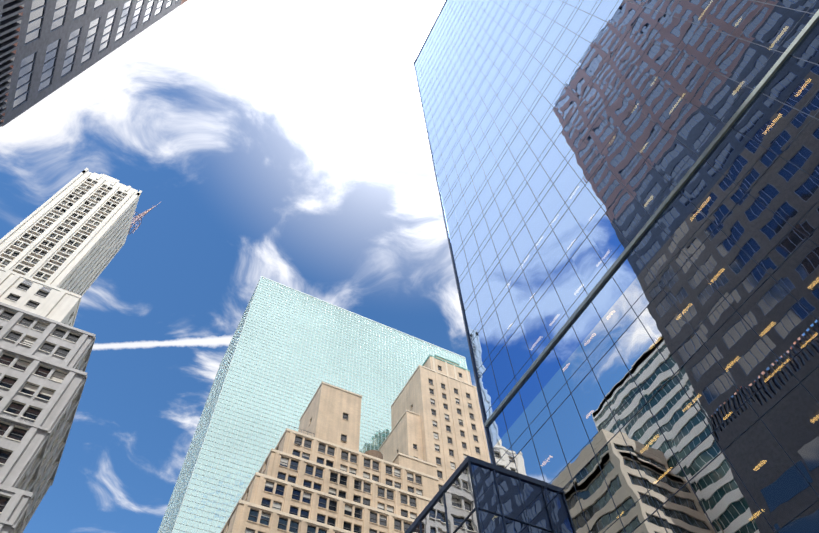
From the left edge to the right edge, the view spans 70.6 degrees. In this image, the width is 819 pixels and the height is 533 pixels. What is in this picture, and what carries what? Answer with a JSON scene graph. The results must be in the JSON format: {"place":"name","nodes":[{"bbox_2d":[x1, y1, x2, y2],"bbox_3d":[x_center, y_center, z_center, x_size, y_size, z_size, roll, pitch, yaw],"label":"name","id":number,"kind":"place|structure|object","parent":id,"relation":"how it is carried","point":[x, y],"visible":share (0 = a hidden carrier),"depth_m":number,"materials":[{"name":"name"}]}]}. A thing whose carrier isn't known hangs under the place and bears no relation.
{"place":"outdoors","nodes":[
{"label":"outdoors","id":0,"kind":"place"},
{"bbox_2d":[0,0,490,532],"label":"sky","id":1,"kind":"structure","parent":0,"point":[285,142],"materials":[{"name":"blue"}]},
{"bbox_3d":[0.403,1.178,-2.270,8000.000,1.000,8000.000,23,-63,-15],"label":"ground","id":2,"kind":"structure","parent":0,"visible":0},
{"bbox_2d":[0,168,141,532],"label":"white tower","id":3,"kind":"structure","parent":2,"relation":"on","point":[60,248],"depth_m":103.84,"materials":[{"name":"stone"}]},
{"bbox_2d":[128,202,160,234],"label":"crane","id":4,"kind":"object","parent":3,"relation":"on","point":[138,217],"visible":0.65,"depth_m":173.62,"materials":[{"name":"white metal"}]},
{"bbox_2d":[0,0,186,126],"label":"granite tower","id":5,"kind":"structure","parent":2,"relation":"on","point":[48,47],"depth_m":46.41,"materials":[{"name":"grey stone"}]},
{"bbox_2d":[160,277,466,532],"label":"glass skyscraper","id":6,"kind":"structure","parent":2,"relation":"on","point":[200,512],"depth_m":159.69,"materials":[{"name":"teal glass"}]},
{"bbox_2d":[158,276,466,532],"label":"window frames","id":7,"kind":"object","parent":6,"relation":"attached to","point":[225,362],"visible":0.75,"depth_m":161.15,"materials":[{"name":"metal"}]},
{"bbox_2d":[220,382,438,532],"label":"building","id":8,"kind":"structure","parent":2,"relation":"on","point":[328,477],"depth_m":94.55,"materials":[{"name":"brick"}]},
{"bbox_2d":[288,425,420,459],"bbox_3d":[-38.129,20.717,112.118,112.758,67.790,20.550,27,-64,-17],"label":"rooftop clutter","id":9,"kind":"object","parent":8,"relation":"on","point":[375,453],"visible":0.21,"depth_m":110.19,"materials":[{"name":"brown wood"}]},
{"bbox_2d":[378,355,490,489],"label":"building","id":10,"kind":"structure","parent":2,"relation":"on","point":[436,417],"depth_m":137.21,"materials":[{"name":"brick"}]},
{"bbox_2d":[405,456,528,532],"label":"metal frame","id":11,"kind":"object","parent":2,"relation":"on","point":[468,460],"visible":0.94,"depth_m":27.37,"materials":[{"name":"black metal"}]},
{"bbox_2d":[411,463,529,532],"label":"glass panels","id":12,"kind":"object","parent":11,"relation":"in","point":[459,500],"depth_m":26.29,"materials":[{"name":"blue glass"}]},
{"bbox_2d":[413,0,818,532],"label":"window frames","id":13,"kind":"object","parent":2,"relation":"on","point":[794,44],"visible":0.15,"depth_m":27.13,"materials":[{"name":"black metal"}]},
{"bbox_2d":[414,0,818,532],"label":"glass facade","id":14,"kind":"structure","parent":13,"relation":"in","point":[783,323],"depth_m":25.65,"materials":[{"name":"blue glass"}]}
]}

